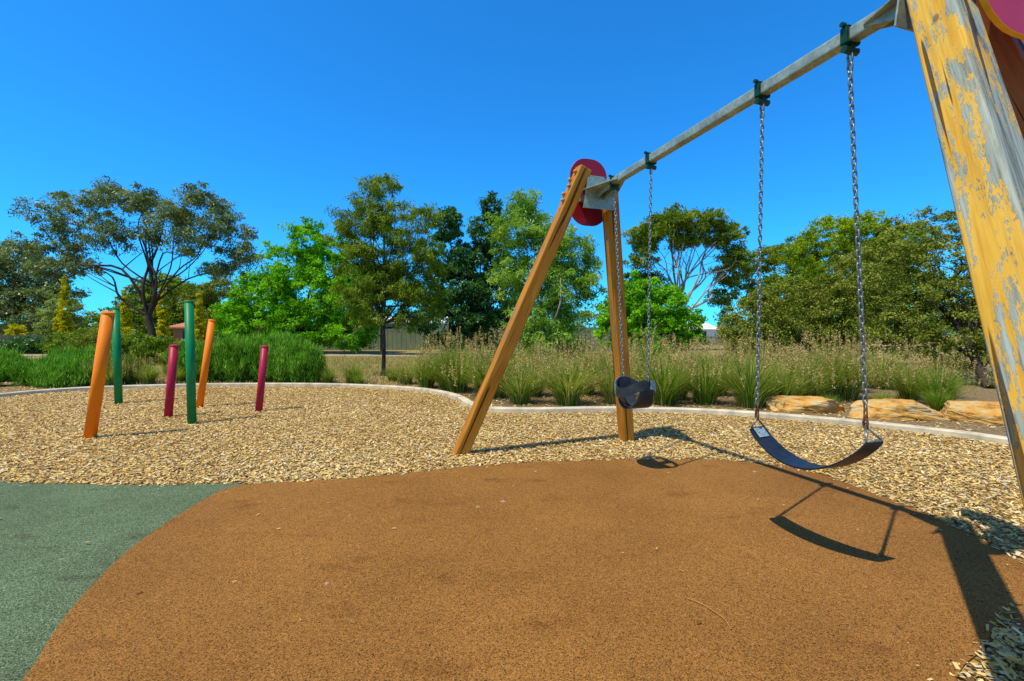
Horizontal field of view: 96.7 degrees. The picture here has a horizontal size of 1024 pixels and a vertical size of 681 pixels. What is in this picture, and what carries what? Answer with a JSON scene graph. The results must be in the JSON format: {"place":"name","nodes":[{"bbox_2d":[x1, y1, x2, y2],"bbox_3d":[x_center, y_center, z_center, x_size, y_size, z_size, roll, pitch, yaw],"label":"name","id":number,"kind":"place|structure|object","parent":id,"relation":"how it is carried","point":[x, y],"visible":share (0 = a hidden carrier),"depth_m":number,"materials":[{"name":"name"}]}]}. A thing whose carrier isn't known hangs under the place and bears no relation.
{"place":"outdoors","nodes":[
{"label":"outdoors","id":0,"kind":"place"},
{"bbox_2d":[3,323,28,337],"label":"golden cypress","id":1,"kind":"object","parent":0,"point":[18,329],"visible":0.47,"depth_m":35.93,"materials":[{"name":"plant"}]},
{"bbox_2d":[0,481,246,680],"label":"green rubber ground","id":2,"kind":"structure","parent":0,"point":[55,565],"depth_m":2.85,"materials":[{"name":"rubber"}]},
{"bbox_2d":[169,319,264,343],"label":"brick house","id":3,"kind":"structure","parent":0,"point":[179,331],"depth_m":44.99,"materials":[{"name":"brick"}]},
{"bbox_2d":[376,317,448,328],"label":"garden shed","id":4,"kind":"structure","parent":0,"point":[390,326],"depth_m":41.19,"materials":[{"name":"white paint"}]},
{"bbox_2d":[0,0,973,329],"label":"sky","id":5,"kind":"structure","parent":0,"point":[277,106],"materials":[{"name":"blue"}]},
{"bbox_2d":[3,336,990,377],"bbox_3d":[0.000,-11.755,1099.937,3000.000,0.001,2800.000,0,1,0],"label":"ground","id":6,"kind":"structure","parent":0,"point":[367,352],"depth_m":32.16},
{"bbox_2d":[0,336,56,353],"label":"hedge shrub","id":7,"kind":"object","parent":6,"relation":"on","point":[27,345],"visible":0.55,"depth_m":31.27,"materials":[{"name":"green plant"}]},
{"bbox_2d":[0,235,91,339],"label":"gum tree","id":8,"kind":"object","parent":6,"relation":"on","point":[18,292],"visible":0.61,"depth_m":45.17,"materials":[{"name":"green plant"}]},
{"bbox_2d":[31,291,89,335],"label":"round conifer","id":9,"kind":"object","parent":6,"relation":"on","point":[46,326],"visible":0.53,"depth_m":40.39,"materials":[{"name":"green plant"}]},
{"bbox_2d":[0,335,128,351],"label":"fence","id":10,"kind":"object","parent":6,"relation":"on","point":[8,337],"visible":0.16,"depth_m":33.50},
{"bbox_2d":[33,327,96,355],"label":"mound shrub","id":11,"kind":"object","parent":6,"relation":"on","point":[54,341],"visible":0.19,"depth_m":25.65,"materials":[{"name":"green plant"}]},
{"bbox_2d":[56,276,77,334],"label":"golden cypress","id":12,"kind":"object","parent":6,"relation":"on","point":[66,321],"visible":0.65,"depth_m":35.87,"materials":[{"name":"yellow plant"}]},
{"bbox_2d":[64,328,125,349],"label":"mound shrub","id":13,"kind":"object","parent":6,"relation":"on","point":[82,339],"visible":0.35,"depth_m":22.38,"materials":[{"name":"green plant"}]},
{"bbox_2d":[120,289,132,327],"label":"golden cypress","id":14,"kind":"object","parent":6,"relation":"on","point":[125,322],"visible":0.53,"depth_m":38.90,"materials":[{"name":"yellow plant"}]},
{"bbox_2d":[2,175,265,358],"bbox_3d":[-19.406,-3.697,24.168,12.926,9.506,4.840,0,1,0],"label":"gum tree","id":15,"kind":"object","parent":6,"relation":"on","point":[182,217],"visible":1,"depth_m":23.68,"materials":[{"name":"green plant"}]},
{"bbox_2d":[89,331,184,364],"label":"mound shrub","id":16,"kind":"object","parent":6,"relation":"on","point":[148,346],"visible":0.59,"depth_m":19.73,"materials":[{"name":"green plant"}]},
{"bbox_2d":[156,285,171,337],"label":"golden cypress","id":17,"kind":"object","parent":6,"relation":"on","point":[163,324],"visible":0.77,"depth_m":38.88,"materials":[{"name":"yellow plant"}]},
{"bbox_2d":[111,269,223,336],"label":"gum tree","id":18,"kind":"object","parent":6,"relation":"on","point":[176,311],"visible":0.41,"depth_m":50.98,"materials":[{"name":"green plant"}]},
{"bbox_2d":[194,293,206,343],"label":"golden cypress","id":19,"kind":"object","parent":6,"relation":"on","point":[200,329],"visible":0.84,"depth_m":38.85,"materials":[{"name":"yellow plant"}]},
{"bbox_2d":[170,275,260,331],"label":"tree","id":20,"kind":"object","parent":6,"relation":"on","point":[206,290],"visible":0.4,"depth_m":42.20,"materials":[{"name":"green plant"}]},
{"bbox_2d":[204,216,379,353],"bbox_3d":[-15.264,-3.989,32.337,12.172,9.905,5.678,0,1,0],"label":"ash tree","id":21,"kind":"object","parent":6,"relation":"on","point":[274,286],"visible":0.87,"depth_m":31.44,"materials":[{"name":"green plant"}]},
{"bbox_2d":[0,302,602,340],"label":"woodland","id":22,"kind":"object","parent":6,"relation":"on","point":[588,315],"visible":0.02,"depth_m":60.40,"materials":[{"name":"green plant"}]},
{"bbox_2d":[122,355,568,384],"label":"lawn grass","id":23,"kind":"structure","parent":6,"relation":"on","point":[363,360],"depth_m":17.45,"materials":[{"name":"plant"}]},
{"bbox_2d":[315,328,441,349],"bbox_3d":[-12.800,-0.115,39.569,14.490,1.890,0.175,0,1,0],"label":"fence","id":24,"kind":"object","parent":6,"relation":"on","point":[395,340],"visible":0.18,"depth_m":39.49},
{"bbox_2d":[338,264,425,354],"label":"leafy tree","id":25,"kind":"object","parent":6,"relation":"on","point":[372,306],"visible":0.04,"depth_m":29.52,"materials":[{"name":"green plant"}]},
{"bbox_2d":[317,173,456,375],"bbox_3d":[-3.899,-2.129,14.549,4.205,6.518,2.352,0,1,0],"label":"gum tree","id":26,"kind":"object","parent":6,"relation":"on","point":[379,220],"visible":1,"depth_m":14.22,"materials":[{"name":"green plant"}]},
{"bbox_2d":[405,205,490,354],"bbox_3d":[-3.736,-3.461,27.023,5.043,8.992,4.164,0,1,0],"label":"evergreen tree","id":27,"kind":"object","parent":6,"relation":"on","point":[452,217],"visible":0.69,"depth_m":26.27,"materials":[{"name":"green plant"}]},
{"bbox_2d":[454,190,521,352],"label":"evergreen tree","id":28,"kind":"object","parent":6,"relation":"on","point":[481,246],"visible":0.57,"depth_m":27.23,"materials":[{"name":"green plant"}]},
{"bbox_2d":[443,327,682,350],"bbox_3d":[4.277,-0.098,36.069,19.445,1.940,0.175,0,1,0],"label":"fence","id":29,"kind":"object","parent":6,"relation":"on","point":[590,336],"visible":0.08,"depth_m":35.99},
{"bbox_2d":[595,267,683,326],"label":"leafy tree","id":30,"kind":"object","parent":6,"relation":"on","point":[644,274],"visible":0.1,"depth_m":39.45,"materials":[{"name":"green plant"}]},
{"bbox_2d":[593,269,710,360],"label":"leafy tree","id":31,"kind":"object","parent":6,"relation":"on","point":[671,319],"visible":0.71,"depth_m":21.41,"materials":[{"name":"green plant"}]},
{"bbox_2d":[621,202,757,350],"bbox_3d":[14.782,-5.202,38.025,11.373,12.212,5.213,0,1,0],"label":"gum tree","id":32,"kind":"object","parent":6,"relation":"on","point":[671,224],"visible":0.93,"depth_m":37.36,"materials":[{"name":"green plant"}]},
{"bbox_2d":[703,236,824,336],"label":"gum tree","id":33,"kind":"object","parent":6,"relation":"on","point":[734,281],"visible":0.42,"depth_m":39.42,"materials":[{"name":"green plant"}]},
{"bbox_2d":[775,209,929,308],"bbox_3d":[27.768,-4.796,37.056,11.647,11.324,5.482,0,1,0],"label":"gum tree","id":34,"kind":"object","parent":6,"relation":"on","point":[841,241],"visible":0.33,"depth_m":36.03,"materials":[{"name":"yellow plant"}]},
{"bbox_2d":[784,243,953,361],"bbox_3d":[15.194,-1.545,19.482,7.037,5.231,3.099,0,1,0],"label":"sage bush","id":35,"kind":"object","parent":6,"relation":"on","point":[836,259],"visible":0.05,"depth_m":19.18,"materials":[{"name":"green plant"}]},
{"bbox_2d":[0,365,1006,435],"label":"garden bed","id":36,"kind":"object","parent":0,"point":[989,394],"visible":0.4,"depth_m":9.02,"materials":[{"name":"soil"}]},
{"bbox_2d":[0,344,33,380],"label":"rosemary bush","id":37,"kind":"object","parent":36,"relation":"on","point":[6,357],"visible":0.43,"depth_m":12.84,"materials":[{"name":"green plant"}]},
{"bbox_2d":[3,352,94,386],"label":"rosemary bush","id":38,"kind":"object","parent":36,"relation":"on","point":[19,373],"visible":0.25,"depth_m":11.59,"materials":[{"name":"green plant"}]},
{"bbox_2d":[25,358,91,388],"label":"rosemary bush","id":39,"kind":"object","parent":36,"relation":"on","point":[63,375],"visible":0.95,"depth_m":11.24,"materials":[{"name":"green plant"}]},
{"bbox_2d":[35,341,112,362],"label":"rosemary bush","id":40,"kind":"object","parent":36,"relation":"on","point":[89,353],"visible":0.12,"depth_m":13.15,"materials":[{"name":"green plant"}]},
{"bbox_2d":[79,353,136,385],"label":"grass clump","id":41,"kind":"object","parent":36,"relation":"on","point":[109,380],"visible":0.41,"depth_m":11.58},
{"bbox_2d":[85,350,155,383],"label":"rosemary bush","id":42,"kind":"object","parent":36,"relation":"on","point":[129,362],"visible":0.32,"depth_m":12.06,"materials":[{"name":"green plant"}]},
{"bbox_2d":[123,353,167,384],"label":"grass clump","id":43,"kind":"object","parent":36,"relation":"on","point":[148,375],"visible":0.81,"depth_m":11.92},
{"bbox_2d":[160,364,185,383],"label":"grass clump","id":44,"kind":"object","parent":36,"relation":"on","point":[179,377],"visible":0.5,"depth_m":12.14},
{"bbox_2d":[163,339,225,382],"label":"rosemary bush","id":45,"kind":"object","parent":36,"relation":"on","point":[181,360],"visible":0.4,"depth_m":12.31,"materials":[{"name":"green plant"}]},
{"bbox_2d":[197,331,264,382],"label":"rosemary bush","id":46,"kind":"object","parent":36,"relation":"on","point":[227,349],"visible":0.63,"depth_m":12.25,"materials":[{"name":"green plant"}]},
{"bbox_2d":[238,328,298,382],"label":"rosemary bush","id":47,"kind":"object","parent":36,"relation":"on","point":[271,343],"visible":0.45,"depth_m":12.19,"materials":[{"name":"green plant"}]},
{"bbox_2d":[268,337,329,382],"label":"rosemary bush","id":48,"kind":"object","parent":36,"relation":"on","point":[305,362],"visible":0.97,"depth_m":11.95,"materials":[{"name":"green plant"}]},
{"bbox_2d":[312,365,343,382],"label":"grass clump","id":49,"kind":"object","parent":36,"relation":"on","point":[326,376],"visible":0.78,"depth_m":12.02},
{"bbox_2d":[336,354,371,383],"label":"grass clump","id":50,"kind":"object","parent":36,"relation":"on","point":[350,372],"visible":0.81,"depth_m":11.91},
{"bbox_2d":[383,362,398,381],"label":"grass clump","id":51,"kind":"object","parent":36,"relation":"on","point":[392,377],"visible":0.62,"depth_m":12.51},
{"bbox_2d":[387,351,422,384],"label":"grass clump","id":52,"kind":"object","parent":36,"relation":"on","point":[406,379],"visible":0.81,"depth_m":11.91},
{"bbox_2d":[397,341,445,387],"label":"grass clump","id":53,"kind":"object","parent":36,"relation":"on","point":[425,381],"visible":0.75,"depth_m":11.05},
{"bbox_2d":[413,326,485,390],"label":"grass clump","id":54,"kind":"object","parent":36,"relation":"on","point":[441,385],"visible":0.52,"depth_m":10.56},
{"bbox_2d":[427,329,485,365],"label":"grass clump","id":55,"kind":"object","parent":36,"relation":"on","point":[458,348],"visible":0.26,"depth_m":12.39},
{"bbox_2d":[423,329,490,392],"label":"grass clump","id":56,"kind":"object","parent":36,"relation":"on","point":[459,388],"visible":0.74,"depth_m":10.22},
{"bbox_2d":[441,337,521,395],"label":"grass clump","id":57,"kind":"object","parent":36,"relation":"on","point":[477,386],"visible":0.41,"depth_m":9.33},
{"bbox_2d":[456,325,516,364],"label":"grass clump","id":58,"kind":"object","parent":36,"relation":"on","point":[481,347],"visible":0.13,"depth_m":12.36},
{"bbox_2d":[454,328,534,397],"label":"grass clump","id":59,"kind":"object","parent":36,"relation":"on","point":[500,393],"visible":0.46,"depth_m":9.34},
{"bbox_2d":[471,321,548,367],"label":"grass clump","id":60,"kind":"object","parent":36,"relation":"on","point":[513,356],"visible":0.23,"depth_m":11.69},
{"bbox_2d":[482,349,557,404],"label":"grass clump","id":61,"kind":"object","parent":36,"relation":"on","point":[519,392],"visible":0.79,"depth_m":8.51,"materials":[{"name":"plant"}]},
{"bbox_2d":[510,337,569,396],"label":"grass clump","id":62,"kind":"object","parent":36,"relation":"on","point":[539,394],"visible":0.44,"depth_m":9.59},
{"bbox_2d":[483,187,607,365],"bbox_3d":[0.991,-1.868,14.963,3.931,6.067,2.811,0,1,-23],"label":"gum tree","id":63,"kind":"object","parent":36,"relation":"on","point":[582,281],"visible":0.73,"depth_m":14.58,"materials":[{"name":"green plant"}]},
{"bbox_2d":[528,336,580,367],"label":"grass clump","id":64,"kind":"object","parent":36,"relation":"on","point":[552,353],"visible":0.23,"depth_m":12.20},
{"bbox_2d":[526,341,583,389],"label":"grass clump","id":65,"kind":"object","parent":36,"relation":"on","point":[554,362],"visible":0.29,"depth_m":10.82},
{"bbox_2d":[518,338,610,405],"bbox_3d":[1.011,0.563,8.488,1.908,1.273,1.832,0,1,-31],"label":"grass clump","id":66,"kind":"object","parent":36,"relation":"on","point":[568,391],"visible":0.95,"depth_m":8.35,"materials":[{"name":"plant"}]},
{"bbox_2d":[549,333,611,395],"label":"grass clump","id":67,"kind":"object","parent":36,"relation":"on","point":[591,390],"visible":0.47,"depth_m":9.75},
{"bbox_2d":[564,327,633,365],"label":"grass clump","id":68,"kind":"object","parent":36,"relation":"on","point":[595,349],"visible":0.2,"depth_m":12.00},
{"bbox_2d":[568,331,659,395],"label":"grass clump","id":69,"kind":"object","parent":36,"relation":"on","point":[606,360],"visible":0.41,"depth_m":9.45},
{"bbox_2d":[579,352,649,403],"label":"grass clump","id":70,"kind":"object","parent":36,"relation":"on","point":[608,390],"visible":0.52,"depth_m":8.58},
{"bbox_2d":[609,321,689,381],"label":"grass clump","id":71,"kind":"object","parent":36,"relation":"on","point":[650,349],"visible":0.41,"depth_m":10.52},
{"bbox_2d":[629,336,708,405],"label":"grass clump","id":72,"kind":"object","parent":36,"relation":"on","point":[668,386],"visible":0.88,"depth_m":8.33,"materials":[{"name":"plant"}]},
{"bbox_2d":[652,346,705,399],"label":"grass clump","id":73,"kind":"object","parent":36,"relation":"on","point":[683,395],"visible":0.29,"depth_m":9.02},
{"bbox_2d":[660,338,725,390],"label":"grass clump","id":74,"kind":"object","parent":36,"relation":"on","point":[683,349],"visible":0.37,"depth_m":10.57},
{"bbox_2d":[668,342,743,404],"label":"grass clump","id":75,"kind":"object","parent":36,"relation":"on","point":[706,393],"visible":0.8,"depth_m":8.45,"materials":[{"name":"plant"}]},
{"bbox_2d":[680,332,757,396],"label":"grass clump","id":76,"kind":"object","parent":36,"relation":"on","point":[725,368],"visible":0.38,"depth_m":9.68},
{"bbox_2d":[696,335,754,389],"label":"grass clump","id":77,"kind":"object","parent":36,"relation":"on","point":[726,357],"visible":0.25,"depth_m":11.04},
{"bbox_2d":[698,330,802,408],"bbox_3d":[4.294,0.472,8.237,1.842,1.461,1.898,0,1,1],"label":"grass clump","id":78,"kind":"object","parent":36,"relation":"on","point":[744,387],"visible":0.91,"depth_m":8.05,"materials":[{"name":"plant"}]},
{"bbox_2d":[723,337,798,397],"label":"grass clump","id":79,"kind":"object","parent":36,"relation":"on","point":[766,360],"visible":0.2,"depth_m":9.43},
{"bbox_2d":[730,332,802,365],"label":"grass clump","id":80,"kind":"object","parent":36,"relation":"on","point":[784,347],"visible":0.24,"depth_m":11.78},
{"bbox_2d":[740,348,826,395],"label":"grass clump","id":81,"kind":"object","parent":36,"relation":"on","point":[790,391],"visible":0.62,"depth_m":8.33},
{"bbox_2d":[713,266,874,357],"bbox_3d":[11.389,-0.949,18.192,6.486,4.070,2.857,0,1,0],"label":"sage bush","id":82,"kind":"object","parent":36,"relation":"on","point":[775,274],"visible":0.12,"depth_m":18.11,"materials":[{"name":"green plant"}]},
{"bbox_2d":[717,276,884,368],"bbox_3d":[8.903,-0.455,14.102,4.843,3.179,2.669,0,1,0],"label":"sage bush","id":83,"kind":"object","parent":36,"relation":"on","point":[789,321],"visible":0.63,"depth_m":13.68,"materials":[{"name":"green plant"}]},
{"bbox_2d":[763,395,844,413],"bbox_3d":[5.029,1.117,7.797,1.215,0.316,0.630,0,1,17],"label":"sandstone rock","id":84,"kind":"object","parent":36,"relation":"on","point":[801,404],"visible":0.78,"depth_m":7.61,"materials":[{"name":"stone"}]},
{"bbox_2d":[766,330,860,396],"bbox_3d":[5.814,0.499,8.866,1.776,1.391,1.849,0,1,-24],"label":"grass clump","id":85,"kind":"object","parent":36,"relation":"on","point":[815,392],"visible":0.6,"depth_m":8.69,"materials":[{"name":"plant"}]},
{"bbox_2d":[769,322,882,400],"bbox_3d":[6.392,0.403,9.204,2.067,1.576,2.006,0,1,23],"label":"grass clump","id":86,"kind":"object","parent":36,"relation":"on","point":[836,390],"visible":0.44,"depth_m":8.96,"materials":[{"name":"plant"}]},
{"bbox_2d":[786,329,900,388],"bbox_3d":[6.746,0.450,9.420,1.942,1.477,1.985,0,1,12],"label":"grass clump","id":87,"kind":"object","parent":36,"relation":"on","point":[827,338],"visible":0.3,"depth_m":9.14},
{"bbox_2d":[808,339,892,400],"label":"grass clump","id":88,"kind":"object","parent":36,"relation":"on","point":[852,391],"visible":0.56,"depth_m":8.90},
{"bbox_2d":[810,340,894,379],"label":"grass clump","id":89,"kind":"object","parent":36,"relation":"on","point":[862,359],"visible":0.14,"depth_m":10.24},
{"bbox_2d":[841,329,930,389],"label":"grass clump","id":90,"kind":"object","parent":36,"relation":"on","point":[876,386],"visible":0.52,"depth_m":10.84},
{"bbox_2d":[848,398,952,420],"bbox_3d":[6.022,1.114,7.216,1.371,0.357,0.691,0,1,7],"label":"sandstone rock","id":91,"kind":"object","parent":36,"relation":"on","point":[896,409],"visible":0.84,"depth_m":6.96,"materials":[{"name":"stone"}]},
{"bbox_2d":[810,205,994,387],"bbox_3d":[12.779,-1.371,13.032,8.102,5.265,4.550,0,1,0],"label":"tree","id":92,"kind":"object","parent":36,"relation":"on","point":[961,315],"visible":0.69,"depth_m":12.43,"materials":[{"name":"green plant"}]},
{"bbox_2d":[868,341,958,399],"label":"grass clump","id":93,"kind":"object","parent":36,"relation":"on","point":[904,393],"visible":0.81,"depth_m":9.08,"materials":[{"name":"plant"}]},
{"bbox_2d":[911,387,959,410],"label":"grass clump","id":94,"kind":"object","parent":36,"relation":"on","point":[935,402],"visible":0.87,"depth_m":7.77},
{"bbox_2d":[894,344,977,396],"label":"grass clump","id":95,"kind":"object","parent":36,"relation":"on","point":[940,370],"visible":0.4,"depth_m":9.31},
{"bbox_2d":[896,353,993,401],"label":"grass clump","id":96,"kind":"object","parent":36,"relation":"on","point":[934,383],"visible":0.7,"depth_m":8.32,"materials":[{"name":"plant"}]},
{"bbox_2d":[940,401,1004,425],"bbox_3d":[7.128,1.108,6.809,1.077,0.396,0.647,0,1,14],"label":"sandstone rock","id":97,"kind":"object","parent":36,"relation":"on","point":[985,412],"visible":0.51,"depth_m":6.73,"materials":[{"name":"stone"}]},
{"bbox_2d":[0,386,1023,680],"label":"wood chip ground","id":98,"kind":"structure","parent":0,"point":[436,443],"depth_m":5.47,"materials":[{"name":"wood"}]},
{"bbox_2d":[83,311,114,438],"bbox_3d":[-5.140,0.464,5.661,0.454,1.663,0.132,0,1,12],"label":"painted post","id":99,"kind":"object","parent":98,"relation":"on","point":[101,358],"visible":0.94,"depth_m":5.62,"materials":[{"name":"orange paint"}]},
{"bbox_2d":[111,308,122,403],"bbox_3d":[-7.430,0.318,8.564,0.165,1.863,0.125,0,1,0],"label":"painted post","id":100,"kind":"object","parent":98,"relation":"on","point":[117,364],"visible":0.93,"depth_m":8.52,"materials":[{"name":"green paint"}]},
{"bbox_2d":[164,344,178,416],"bbox_3d":[-5.385,0.666,7.188,0.226,1.207,0.117,0,1,0],"label":"painted post","id":101,"kind":"object","parent":98,"relation":"on","point":[171,380],"visible":0.88,"depth_m":7.14,"materials":[{"name":"paint"}]},
{"bbox_2d":[184,301,196,423],"bbox_3d":[-4.665,0.348,6.605,0.147,1.849,0.117,0,1,0],"label":"painted post","id":102,"kind":"object","parent":98,"relation":"on","point":[190,361],"visible":0.94,"depth_m":6.56,"materials":[{"name":"green paint"}]},
{"bbox_2d":[196,319,215,407],"bbox_3d":[-5.485,0.441,8.146,0.360,1.641,0.113,0,1,0],"label":"painted post","id":103,"kind":"object","parent":98,"relation":"on","point":[205,363],"visible":0.94,"depth_m":8.10,"materials":[{"name":"orange paint"}]},
{"bbox_2d":[255,346,268,411],"bbox_3d":[-4.240,0.675,7.708,0.231,1.179,0.113,0,1,0],"label":"painted post","id":104,"kind":"object","parent":98,"relation":"on","point":[261,379],"visible":0.94,"depth_m":7.66,"materials":[{"name":"paint"}]},
{"bbox_2d":[0,383,1008,444],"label":"concrete kerb","id":105,"kind":"structure","parent":98,"relation":"on","point":[961,434],"depth_m":7.53,"materials":[{"name":"concrete"}]},
{"bbox_2d":[451,0,1023,507],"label":"swing frame","id":106,"kind":"object","parent":98,"relation":"on","point":[971,54],"visible":0.94,"depth_m":1.67,"materials":[{"name":"wood"}]},
{"bbox_2d":[613,168,655,408],"bbox_3d":[1.126,-0.452,4.331,0.564,2.184,0.368,1,1,42],"label":"toddler swing","id":107,"kind":"object","parent":106,"relation":"hanging from","point":[626,388],"visible":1,"depth_m":4.17,"materials":[{"name":"metal"}]},
{"bbox_2d":[750,51,883,469],"bbox_3d":[1.730,-0.390,2.638,0.160,2.267,0.697,0,1,-22],"label":"belt swing","id":108,"kind":"object","parent":106,"relation":"hanging from","point":[769,443],"visible":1,"depth_m":2.44,"materials":[{"name":"metal"}]},
{"bbox_2d":[987,591,1023,680],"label":"drifted chips","id":109,"kind":"object","parent":98,"relation":"on","point":[1013,658],"visible":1,"depth_m":1.83,"materials":[{"name":"brown wood"}]},
{"bbox_2d":[22,459,1023,680],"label":"brown rubber ground","id":110,"kind":"structure","parent":0,"point":[473,573],"depth_m":2.34,"materials":[{"name":"rubber"}]},
{"bbox_2d":[0,459,1007,680],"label":"stray chips","id":111,"kind":"object","parent":110,"relation":"on","point":[929,679],"visible":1,"depth_m":2.76,"materials":[{"name":"brown wood"}]},
{"bbox_2d":[687,322,719,341],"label":"white building","id":112,"kind":"structure","parent":0,"point":[709,329],"depth_m":79.99,"materials":[{"name":"paint"}]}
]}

